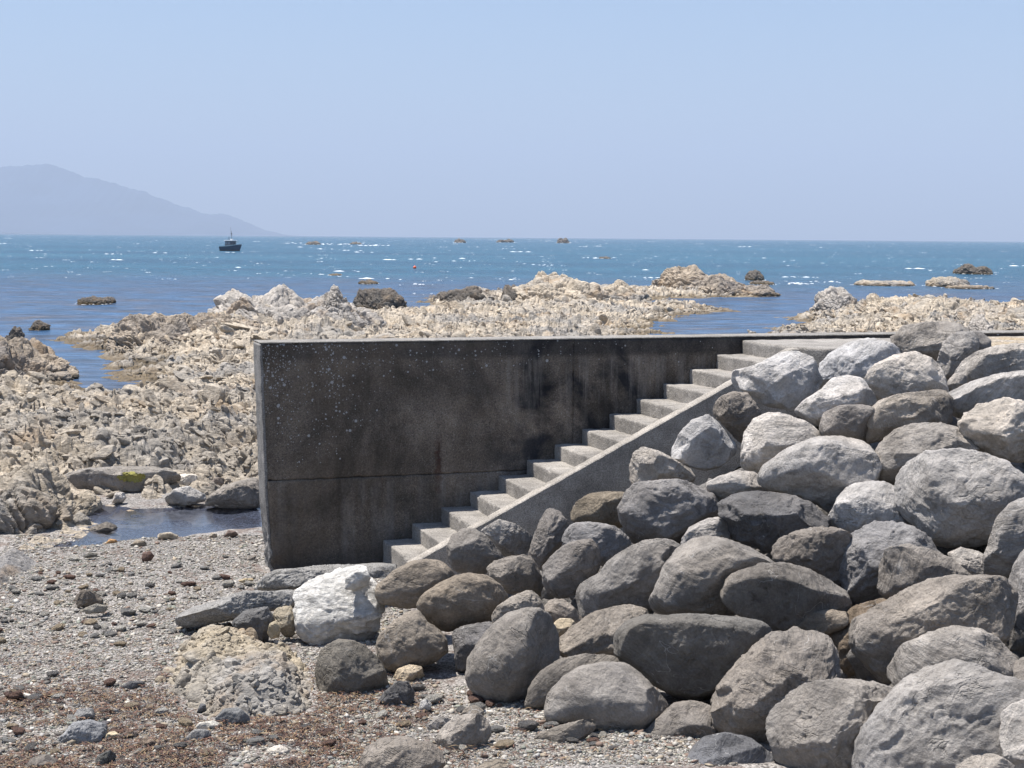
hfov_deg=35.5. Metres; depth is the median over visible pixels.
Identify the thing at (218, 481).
beach stone
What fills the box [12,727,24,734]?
pebble
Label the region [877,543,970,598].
boulder
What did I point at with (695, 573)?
boulder
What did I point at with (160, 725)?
pebble
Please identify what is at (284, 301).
rock outcrop
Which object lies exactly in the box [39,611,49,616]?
pebble
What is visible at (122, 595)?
pebble
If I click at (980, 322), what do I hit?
rock outcrop
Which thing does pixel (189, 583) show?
pebble
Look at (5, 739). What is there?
pebble
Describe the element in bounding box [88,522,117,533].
beach stone
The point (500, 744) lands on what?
pebble
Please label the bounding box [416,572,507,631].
boulder
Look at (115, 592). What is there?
pebble
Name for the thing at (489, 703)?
pebble
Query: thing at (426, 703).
beach stone
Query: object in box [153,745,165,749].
pebble
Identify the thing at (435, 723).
beach stone
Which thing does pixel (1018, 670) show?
boulder
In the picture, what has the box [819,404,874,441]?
boulder
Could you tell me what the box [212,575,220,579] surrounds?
pebble
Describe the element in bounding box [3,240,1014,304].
foam
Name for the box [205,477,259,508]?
beach stone
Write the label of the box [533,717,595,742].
boulder
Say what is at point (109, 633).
pebble
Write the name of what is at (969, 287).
rock outcrop
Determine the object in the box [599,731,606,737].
pebble
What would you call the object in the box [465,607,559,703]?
boulder
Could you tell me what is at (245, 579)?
beach stone
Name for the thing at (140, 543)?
beach stone
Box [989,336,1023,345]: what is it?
gravel path
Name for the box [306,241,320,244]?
rock outcrop
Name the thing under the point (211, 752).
pebble
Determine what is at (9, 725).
pebble
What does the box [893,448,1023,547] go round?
boulder
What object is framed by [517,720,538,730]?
pebble
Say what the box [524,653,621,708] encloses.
boulder
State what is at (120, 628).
pebble
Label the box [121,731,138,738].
beach stone
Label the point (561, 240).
rock outcrop
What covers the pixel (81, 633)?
pebble
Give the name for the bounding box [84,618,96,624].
pebble
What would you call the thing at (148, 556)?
beach stone
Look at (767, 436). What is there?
boulder
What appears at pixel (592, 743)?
pebble
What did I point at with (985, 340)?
boulder
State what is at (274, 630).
beach stone
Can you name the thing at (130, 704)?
pebble
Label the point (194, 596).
pebble
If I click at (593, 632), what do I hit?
boulder
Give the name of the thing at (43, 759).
beach stone
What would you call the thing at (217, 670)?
rock outcrop
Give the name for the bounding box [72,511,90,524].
beach stone
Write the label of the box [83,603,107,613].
beach stone
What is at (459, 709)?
pebble
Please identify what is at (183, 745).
pebble
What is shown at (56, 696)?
pebble
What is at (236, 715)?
beach stone
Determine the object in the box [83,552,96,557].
beach stone
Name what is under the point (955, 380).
boulder
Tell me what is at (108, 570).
pebble
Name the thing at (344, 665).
boulder
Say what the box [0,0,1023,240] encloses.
sky
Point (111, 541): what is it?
beach stone
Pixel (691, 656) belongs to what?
boulder
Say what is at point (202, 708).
beach stone
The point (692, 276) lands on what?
rock outcrop
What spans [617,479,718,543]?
boulder
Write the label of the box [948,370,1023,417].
boulder
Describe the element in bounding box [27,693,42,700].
pebble
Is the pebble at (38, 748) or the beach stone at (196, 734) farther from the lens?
the beach stone at (196, 734)
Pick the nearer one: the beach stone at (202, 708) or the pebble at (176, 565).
the beach stone at (202, 708)
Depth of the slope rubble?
13.98 m
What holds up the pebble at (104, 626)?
on the beach at (443, 668)
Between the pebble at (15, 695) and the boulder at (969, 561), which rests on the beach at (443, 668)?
the pebble at (15, 695)
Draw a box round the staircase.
[383,338,890,574]
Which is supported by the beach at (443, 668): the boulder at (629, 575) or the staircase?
the staircase
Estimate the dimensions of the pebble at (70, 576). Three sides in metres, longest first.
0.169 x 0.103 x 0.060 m
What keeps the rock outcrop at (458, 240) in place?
in the sea
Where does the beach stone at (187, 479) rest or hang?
on the beach at (443, 668)
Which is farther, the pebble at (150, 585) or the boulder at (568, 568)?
the pebble at (150, 585)
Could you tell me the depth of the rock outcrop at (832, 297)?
91.97 m
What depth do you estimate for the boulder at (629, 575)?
13.78 m
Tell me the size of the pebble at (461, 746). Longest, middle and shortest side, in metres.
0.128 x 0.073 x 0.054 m
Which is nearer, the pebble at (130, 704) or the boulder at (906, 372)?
the pebble at (130, 704)
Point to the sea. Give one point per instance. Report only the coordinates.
(165, 275)
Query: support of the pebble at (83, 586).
on the beach at (443, 668)
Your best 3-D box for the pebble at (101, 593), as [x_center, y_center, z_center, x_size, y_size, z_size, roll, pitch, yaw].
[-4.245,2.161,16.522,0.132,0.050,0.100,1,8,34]
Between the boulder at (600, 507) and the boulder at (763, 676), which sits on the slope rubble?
the boulder at (600, 507)
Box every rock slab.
[0,549,40,584]
[64,466,180,491]
[175,589,294,627]
[254,563,396,590]
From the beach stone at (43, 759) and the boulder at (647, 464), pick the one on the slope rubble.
the boulder at (647, 464)
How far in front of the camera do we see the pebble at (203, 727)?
11.70 m
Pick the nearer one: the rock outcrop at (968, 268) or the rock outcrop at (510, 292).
the rock outcrop at (510, 292)
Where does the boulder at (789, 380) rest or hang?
on the slope rubble
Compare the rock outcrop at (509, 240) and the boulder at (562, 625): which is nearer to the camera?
the boulder at (562, 625)
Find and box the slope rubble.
[490,390,1023,699]
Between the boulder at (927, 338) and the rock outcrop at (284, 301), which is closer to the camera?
the boulder at (927, 338)
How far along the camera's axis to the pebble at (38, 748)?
11.17 m
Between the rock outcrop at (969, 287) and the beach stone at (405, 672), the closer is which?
the beach stone at (405, 672)
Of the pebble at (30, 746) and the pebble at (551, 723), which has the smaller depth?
the pebble at (30, 746)
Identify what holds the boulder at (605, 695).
on the beach at (443, 668)
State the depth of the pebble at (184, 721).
11.86 m
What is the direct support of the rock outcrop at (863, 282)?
in the sea
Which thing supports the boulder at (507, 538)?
on the slope rubble
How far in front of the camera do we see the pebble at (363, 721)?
11.96 m
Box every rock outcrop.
[0,335,79,381]
[0,457,101,533]
[5,326,24,340]
[28,320,50,330]
[77,295,115,304]
[105,312,264,351]
[154,624,313,718]
[207,284,386,327]
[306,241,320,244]
[321,284,349,309]
[353,288,406,309]
[358,279,377,283]
[433,285,498,303]
[454,238,465,242]
[496,239,513,241]
[499,284,517,300]
[512,271,651,301]
[557,238,569,242]
[651,264,780,296]
[745,270,764,280]
[750,280,773,284]
[809,286,856,311]
[835,293,1023,320]
[853,279,915,285]
[925,276,969,286]
[945,285,994,288]
[953,263,992,274]
[967,314,993,330]
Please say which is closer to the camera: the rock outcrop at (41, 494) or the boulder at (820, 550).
the boulder at (820, 550)
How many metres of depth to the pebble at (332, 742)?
11.30 m
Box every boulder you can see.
[314,639,387,694]
[375,559,453,608]
[376,610,448,672]
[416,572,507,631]
[446,528,502,573]
[452,621,490,671]
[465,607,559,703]
[481,519,532,556]
[486,554,543,596]
[491,590,544,623]
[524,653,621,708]
[528,508,568,569]
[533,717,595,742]
[542,538,600,598]
[544,599,582,622]
[544,661,668,730]
[554,618,575,636]
[559,604,649,657]
[562,521,632,566]
[570,491,623,527]
[575,538,679,617]
[613,613,771,700]
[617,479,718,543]
[629,446,695,484]
[646,700,717,736]
[648,535,774,615]
[671,414,736,470]
[681,517,730,544]
[687,732,774,765]
[705,470,767,500]
[710,626,842,742]
[713,391,760,443]
[717,490,831,553]
[720,562,851,630]
[731,351,822,410]
[740,412,820,473]
[756,436,882,513]
[765,678,892,767]
[771,525,852,585]
[794,375,876,424]
[797,609,848,634]
[818,338,900,388]
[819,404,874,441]
[828,480,911,532]
[829,598,886,678]
[839,520,939,604]
[848,574,1018,683]
[851,658,1023,767]
[864,351,948,400]
[865,389,953,443]
[875,422,979,484]
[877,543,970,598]
[887,625,1017,685]
[890,321,969,361]
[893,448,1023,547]
[937,331,979,380]
[947,373,966,390]
[947,547,983,574]
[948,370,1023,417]
[955,342,1023,382]
[956,753,1014,767]
[957,397,1023,462]
[972,331,991,350]
[982,497,1023,578]
[998,699,1023,767]
[1004,549,1023,654]
[1012,657,1023,679]
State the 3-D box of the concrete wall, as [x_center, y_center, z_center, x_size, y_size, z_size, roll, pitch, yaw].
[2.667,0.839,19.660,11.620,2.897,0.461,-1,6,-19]
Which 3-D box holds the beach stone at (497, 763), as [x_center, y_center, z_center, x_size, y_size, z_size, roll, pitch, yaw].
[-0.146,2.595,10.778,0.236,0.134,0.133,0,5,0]
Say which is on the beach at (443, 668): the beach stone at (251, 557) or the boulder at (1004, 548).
the beach stone at (251, 557)
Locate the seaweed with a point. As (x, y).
(187, 757)
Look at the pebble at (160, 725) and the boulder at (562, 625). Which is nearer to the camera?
the pebble at (160, 725)
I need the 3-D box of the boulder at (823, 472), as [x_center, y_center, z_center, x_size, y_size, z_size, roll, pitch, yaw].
[2.821,0.840,14.657,1.139,0.729,0.735,0,5,0]
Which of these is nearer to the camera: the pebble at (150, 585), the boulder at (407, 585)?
the boulder at (407, 585)
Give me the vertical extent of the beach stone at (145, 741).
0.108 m
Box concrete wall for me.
[253,330,1023,570]
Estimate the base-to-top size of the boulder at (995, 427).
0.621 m
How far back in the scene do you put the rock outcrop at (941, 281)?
146.34 m
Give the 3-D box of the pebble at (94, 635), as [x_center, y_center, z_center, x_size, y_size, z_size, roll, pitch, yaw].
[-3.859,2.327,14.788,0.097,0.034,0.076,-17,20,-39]
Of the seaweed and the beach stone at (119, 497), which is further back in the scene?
the beach stone at (119, 497)
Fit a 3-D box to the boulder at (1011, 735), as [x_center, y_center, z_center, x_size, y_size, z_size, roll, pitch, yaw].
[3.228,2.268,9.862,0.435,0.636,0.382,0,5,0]
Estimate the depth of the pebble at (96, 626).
15.09 m
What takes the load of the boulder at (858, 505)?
on the slope rubble
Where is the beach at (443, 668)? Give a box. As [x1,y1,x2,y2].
[0,484,790,767]
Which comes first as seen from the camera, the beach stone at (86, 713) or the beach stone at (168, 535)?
the beach stone at (86, 713)
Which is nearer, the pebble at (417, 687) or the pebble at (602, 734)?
the pebble at (602, 734)
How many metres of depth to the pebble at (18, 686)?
12.72 m
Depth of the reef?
43.22 m
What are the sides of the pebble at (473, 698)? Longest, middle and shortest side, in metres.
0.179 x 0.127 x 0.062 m
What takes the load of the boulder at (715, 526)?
on the slope rubble
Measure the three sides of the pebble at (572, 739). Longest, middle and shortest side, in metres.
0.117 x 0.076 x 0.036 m
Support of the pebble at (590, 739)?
on the beach at (443, 668)
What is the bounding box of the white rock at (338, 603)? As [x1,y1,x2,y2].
[292,565,384,645]
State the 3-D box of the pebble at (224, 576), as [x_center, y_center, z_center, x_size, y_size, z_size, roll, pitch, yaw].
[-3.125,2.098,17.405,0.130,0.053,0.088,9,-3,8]
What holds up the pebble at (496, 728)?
on the beach at (443, 668)
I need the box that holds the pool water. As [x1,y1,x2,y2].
[96,507,260,534]
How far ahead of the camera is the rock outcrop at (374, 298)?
92.05 m
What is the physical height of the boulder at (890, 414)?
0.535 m
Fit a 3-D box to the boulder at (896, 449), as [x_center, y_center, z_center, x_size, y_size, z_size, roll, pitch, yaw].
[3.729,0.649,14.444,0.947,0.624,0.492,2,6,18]
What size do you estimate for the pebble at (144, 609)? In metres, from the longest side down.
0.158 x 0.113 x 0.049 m
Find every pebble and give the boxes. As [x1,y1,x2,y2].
[0,637,6,643]
[0,736,15,742]
[5,691,23,700]
[6,723,18,727]
[11,589,20,593]
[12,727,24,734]
[13,685,23,691]
[24,742,36,752]
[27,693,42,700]
[31,576,41,580]
[34,745,44,751]
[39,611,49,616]
[45,585,59,589]
[47,579,56,583]
[47,671,58,676]
[50,748,59,754]
[51,623,64,630]
[51,693,64,699]
[63,574,75,579]
[66,714,79,721]
[68,556,79,560]
[77,584,88,588]
[78,631,86,636]
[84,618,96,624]
[90,633,99,637]
[93,624,100,629]
[96,591,106,595]
[99,623,108,629]
[104,631,114,636]
[104,678,115,685]
[105,568,112,572]
[112,590,120,595]
[113,641,126,645]
[115,625,125,630]
[117,592,125,598]
[118,566,124,571]
[121,609,135,615]
[123,702,138,708]
[126,593,136,597]
[136,621,146,625]
[137,606,150,611]
[145,583,154,587]
[146,623,155,627]
[153,707,168,715]
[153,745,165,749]
[156,723,166,728]
[170,563,181,567]
[173,742,186,748]
[178,717,192,726]
[181,581,195,585]
[190,594,198,598]
[197,726,209,728]
[200,748,213,755]
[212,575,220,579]
[219,574,230,578]
[221,580,234,587]
[244,580,254,585]
[246,736,264,745]
[252,729,261,735]
[268,735,278,740]
[319,728,333,735]
[320,739,335,746]
[358,719,366,724]
[375,710,387,718]
[395,720,411,726]
[412,684,425,690]
[414,712,427,717]
[424,693,443,702]
[456,706,465,712]
[458,744,468,750]
[468,694,483,702]
[468,702,485,709]
[485,699,494,707]
[491,725,504,732]
[494,739,514,748]
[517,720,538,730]
[543,721,559,728]
[565,737,578,742]
[586,737,598,742]
[589,733,597,737]
[589,741,596,745]
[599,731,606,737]
[608,745,617,749]
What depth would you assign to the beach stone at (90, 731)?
11.40 m
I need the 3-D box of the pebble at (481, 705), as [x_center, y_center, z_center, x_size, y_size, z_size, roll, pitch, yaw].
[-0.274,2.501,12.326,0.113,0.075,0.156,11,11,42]
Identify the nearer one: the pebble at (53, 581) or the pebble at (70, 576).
the pebble at (53, 581)
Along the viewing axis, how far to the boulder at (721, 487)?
15.03 m
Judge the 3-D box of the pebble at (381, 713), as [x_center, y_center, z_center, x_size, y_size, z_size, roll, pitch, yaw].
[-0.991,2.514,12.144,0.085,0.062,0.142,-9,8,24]
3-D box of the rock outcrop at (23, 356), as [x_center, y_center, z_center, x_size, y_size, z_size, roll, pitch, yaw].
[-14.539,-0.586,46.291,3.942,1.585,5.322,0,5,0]
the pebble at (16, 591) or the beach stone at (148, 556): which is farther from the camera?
the beach stone at (148, 556)
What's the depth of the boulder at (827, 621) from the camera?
12.62 m
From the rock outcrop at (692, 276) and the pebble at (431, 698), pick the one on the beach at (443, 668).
the pebble at (431, 698)
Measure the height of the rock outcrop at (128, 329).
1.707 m
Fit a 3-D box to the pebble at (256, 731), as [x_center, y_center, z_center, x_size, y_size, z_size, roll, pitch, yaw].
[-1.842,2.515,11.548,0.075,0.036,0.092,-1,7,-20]
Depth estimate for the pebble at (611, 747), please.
11.21 m
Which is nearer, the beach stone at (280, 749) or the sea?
the beach stone at (280, 749)
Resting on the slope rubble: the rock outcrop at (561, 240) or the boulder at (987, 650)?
the boulder at (987, 650)
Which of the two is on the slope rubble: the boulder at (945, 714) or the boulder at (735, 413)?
the boulder at (735, 413)
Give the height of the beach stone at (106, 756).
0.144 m
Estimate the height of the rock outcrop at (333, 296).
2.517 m
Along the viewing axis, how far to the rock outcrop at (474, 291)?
99.69 m
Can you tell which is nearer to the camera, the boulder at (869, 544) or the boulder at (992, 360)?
the boulder at (869, 544)
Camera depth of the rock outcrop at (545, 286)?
97.58 m
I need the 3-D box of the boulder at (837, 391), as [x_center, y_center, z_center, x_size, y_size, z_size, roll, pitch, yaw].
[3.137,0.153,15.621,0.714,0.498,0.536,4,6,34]
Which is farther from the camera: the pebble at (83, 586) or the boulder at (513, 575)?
the pebble at (83, 586)
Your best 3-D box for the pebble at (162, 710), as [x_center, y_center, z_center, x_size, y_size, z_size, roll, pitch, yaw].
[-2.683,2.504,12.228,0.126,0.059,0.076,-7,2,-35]
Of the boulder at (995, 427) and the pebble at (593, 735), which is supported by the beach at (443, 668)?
the pebble at (593, 735)
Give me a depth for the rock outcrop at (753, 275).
163.22 m
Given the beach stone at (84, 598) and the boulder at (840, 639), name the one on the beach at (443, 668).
the beach stone at (84, 598)
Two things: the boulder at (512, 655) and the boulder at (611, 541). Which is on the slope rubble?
the boulder at (611, 541)
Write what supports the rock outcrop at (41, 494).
on the beach at (443, 668)
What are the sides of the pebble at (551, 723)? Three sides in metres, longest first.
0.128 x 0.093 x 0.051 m
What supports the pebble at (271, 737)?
on the beach at (443, 668)
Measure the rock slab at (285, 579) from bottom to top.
0.342 m
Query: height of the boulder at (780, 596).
0.640 m
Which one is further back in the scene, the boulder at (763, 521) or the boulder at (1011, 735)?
the boulder at (763, 521)
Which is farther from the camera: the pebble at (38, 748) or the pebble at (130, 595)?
the pebble at (130, 595)
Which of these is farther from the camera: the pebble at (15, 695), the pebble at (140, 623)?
the pebble at (140, 623)
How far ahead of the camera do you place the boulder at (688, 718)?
11.65 m
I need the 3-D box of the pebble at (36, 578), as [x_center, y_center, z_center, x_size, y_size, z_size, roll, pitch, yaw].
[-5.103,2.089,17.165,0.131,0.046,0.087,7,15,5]
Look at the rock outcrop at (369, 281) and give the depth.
140.95 m
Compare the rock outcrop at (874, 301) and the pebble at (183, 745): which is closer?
the pebble at (183, 745)
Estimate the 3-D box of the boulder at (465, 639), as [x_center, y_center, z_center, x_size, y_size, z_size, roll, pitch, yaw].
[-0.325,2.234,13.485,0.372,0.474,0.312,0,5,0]
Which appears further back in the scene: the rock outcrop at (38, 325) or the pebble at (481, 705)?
the rock outcrop at (38, 325)
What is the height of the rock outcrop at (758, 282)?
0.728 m
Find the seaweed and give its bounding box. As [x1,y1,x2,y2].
[0,634,720,767]
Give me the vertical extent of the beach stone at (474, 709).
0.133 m
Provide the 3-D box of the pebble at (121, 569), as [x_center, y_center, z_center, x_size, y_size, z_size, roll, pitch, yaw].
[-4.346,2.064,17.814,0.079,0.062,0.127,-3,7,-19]
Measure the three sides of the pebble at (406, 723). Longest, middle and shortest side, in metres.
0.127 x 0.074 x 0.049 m
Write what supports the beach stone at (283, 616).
on the beach at (443, 668)
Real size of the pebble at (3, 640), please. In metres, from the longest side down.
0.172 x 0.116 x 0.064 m
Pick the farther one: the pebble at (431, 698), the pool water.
the pool water
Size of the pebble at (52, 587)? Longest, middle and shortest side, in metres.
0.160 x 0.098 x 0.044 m
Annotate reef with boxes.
[0,282,1023,549]
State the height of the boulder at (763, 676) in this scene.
1.009 m
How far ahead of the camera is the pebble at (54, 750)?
11.10 m
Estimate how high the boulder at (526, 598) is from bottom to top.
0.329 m
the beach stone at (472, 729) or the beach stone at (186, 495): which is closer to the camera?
the beach stone at (472, 729)
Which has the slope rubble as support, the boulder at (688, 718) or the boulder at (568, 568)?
the boulder at (568, 568)
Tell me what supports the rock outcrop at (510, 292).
in the sea
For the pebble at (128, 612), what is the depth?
15.61 m
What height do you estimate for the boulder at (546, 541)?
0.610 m
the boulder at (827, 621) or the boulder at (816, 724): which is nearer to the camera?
the boulder at (816, 724)
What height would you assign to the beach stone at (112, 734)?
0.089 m
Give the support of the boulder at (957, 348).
on the slope rubble
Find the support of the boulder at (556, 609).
on the slope rubble
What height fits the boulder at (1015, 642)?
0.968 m
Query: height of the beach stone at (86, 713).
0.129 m
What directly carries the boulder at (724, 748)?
on the beach at (443, 668)
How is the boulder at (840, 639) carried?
on the slope rubble
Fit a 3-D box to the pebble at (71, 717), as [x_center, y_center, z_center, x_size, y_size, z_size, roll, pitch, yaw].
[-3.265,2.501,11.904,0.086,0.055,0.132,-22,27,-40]
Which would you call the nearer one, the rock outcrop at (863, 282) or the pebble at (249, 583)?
the pebble at (249, 583)
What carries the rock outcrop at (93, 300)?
in the sea
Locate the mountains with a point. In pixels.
(44, 199)
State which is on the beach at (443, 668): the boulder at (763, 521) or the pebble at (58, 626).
the pebble at (58, 626)
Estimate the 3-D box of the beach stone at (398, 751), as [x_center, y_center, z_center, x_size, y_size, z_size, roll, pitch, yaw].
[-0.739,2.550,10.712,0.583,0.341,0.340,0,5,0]
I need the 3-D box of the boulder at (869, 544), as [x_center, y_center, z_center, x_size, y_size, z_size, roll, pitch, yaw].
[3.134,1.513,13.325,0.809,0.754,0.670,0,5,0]
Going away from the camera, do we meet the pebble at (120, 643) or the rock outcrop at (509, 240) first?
the pebble at (120, 643)
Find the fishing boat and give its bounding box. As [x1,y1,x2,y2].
[219,231,241,250]
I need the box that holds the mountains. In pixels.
[0,164,294,235]
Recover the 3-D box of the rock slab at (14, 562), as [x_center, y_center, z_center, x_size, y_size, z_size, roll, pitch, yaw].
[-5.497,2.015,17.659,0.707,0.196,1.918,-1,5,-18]
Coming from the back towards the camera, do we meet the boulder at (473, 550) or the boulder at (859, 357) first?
the boulder at (859, 357)
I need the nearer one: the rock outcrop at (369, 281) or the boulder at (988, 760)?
the boulder at (988, 760)
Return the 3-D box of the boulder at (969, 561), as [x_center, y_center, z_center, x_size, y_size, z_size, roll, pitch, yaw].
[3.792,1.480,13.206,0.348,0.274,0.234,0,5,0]
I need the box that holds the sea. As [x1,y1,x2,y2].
[0,234,1023,390]
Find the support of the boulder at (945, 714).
on the beach at (443, 668)
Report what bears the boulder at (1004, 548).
on the slope rubble
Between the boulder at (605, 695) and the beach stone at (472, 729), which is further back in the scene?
the boulder at (605, 695)
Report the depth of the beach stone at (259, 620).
14.44 m
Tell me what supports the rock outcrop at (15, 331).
in the sea
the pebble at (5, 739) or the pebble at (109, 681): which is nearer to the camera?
the pebble at (5, 739)
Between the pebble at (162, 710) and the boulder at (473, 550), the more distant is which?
the boulder at (473, 550)
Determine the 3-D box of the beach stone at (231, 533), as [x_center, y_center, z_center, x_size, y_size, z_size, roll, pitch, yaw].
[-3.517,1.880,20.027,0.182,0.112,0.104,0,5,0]
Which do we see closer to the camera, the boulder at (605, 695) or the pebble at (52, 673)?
the boulder at (605, 695)
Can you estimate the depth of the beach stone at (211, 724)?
11.74 m
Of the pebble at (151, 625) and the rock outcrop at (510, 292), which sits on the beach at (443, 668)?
the pebble at (151, 625)
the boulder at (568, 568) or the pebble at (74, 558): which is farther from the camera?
the pebble at (74, 558)
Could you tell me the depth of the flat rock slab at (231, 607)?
14.96 m
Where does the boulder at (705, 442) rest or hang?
on the slope rubble
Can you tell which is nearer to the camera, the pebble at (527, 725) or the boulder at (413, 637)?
the pebble at (527, 725)
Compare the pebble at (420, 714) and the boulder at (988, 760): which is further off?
the pebble at (420, 714)
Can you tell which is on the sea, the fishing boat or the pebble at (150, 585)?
the fishing boat
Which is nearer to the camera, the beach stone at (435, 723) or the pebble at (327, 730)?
the pebble at (327, 730)
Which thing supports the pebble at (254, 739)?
on the beach at (443, 668)
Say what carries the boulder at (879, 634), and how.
on the slope rubble
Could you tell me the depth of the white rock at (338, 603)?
14.50 m
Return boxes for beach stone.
[25,754,57,767]
[57,719,107,743]
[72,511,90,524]
[74,708,95,720]
[75,589,102,607]
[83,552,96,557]
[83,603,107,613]
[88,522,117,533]
[95,750,115,765]
[104,731,120,739]
[106,539,116,543]
[112,492,126,503]
[121,681,144,688]
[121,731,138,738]
[130,540,146,546]
[136,738,155,748]
[142,551,153,560]
[157,532,177,538]
[165,486,205,505]
[177,474,197,485]
[184,729,210,741]
[194,720,221,728]
[197,703,206,712]
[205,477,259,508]
[208,477,224,486]
[215,707,249,725]
[224,530,237,537]
[232,606,274,640]
[238,578,253,582]
[247,555,255,559]
[264,745,289,754]
[267,621,280,638]
[273,605,294,637]
[359,735,444,767]
[393,664,424,681]
[419,698,431,711]
[427,716,450,729]
[435,713,491,749]
[459,705,483,715]
[475,759,507,767]
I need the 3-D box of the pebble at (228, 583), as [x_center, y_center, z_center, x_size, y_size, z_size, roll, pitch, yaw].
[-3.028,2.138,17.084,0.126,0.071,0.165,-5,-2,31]
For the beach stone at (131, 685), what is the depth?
12.89 m

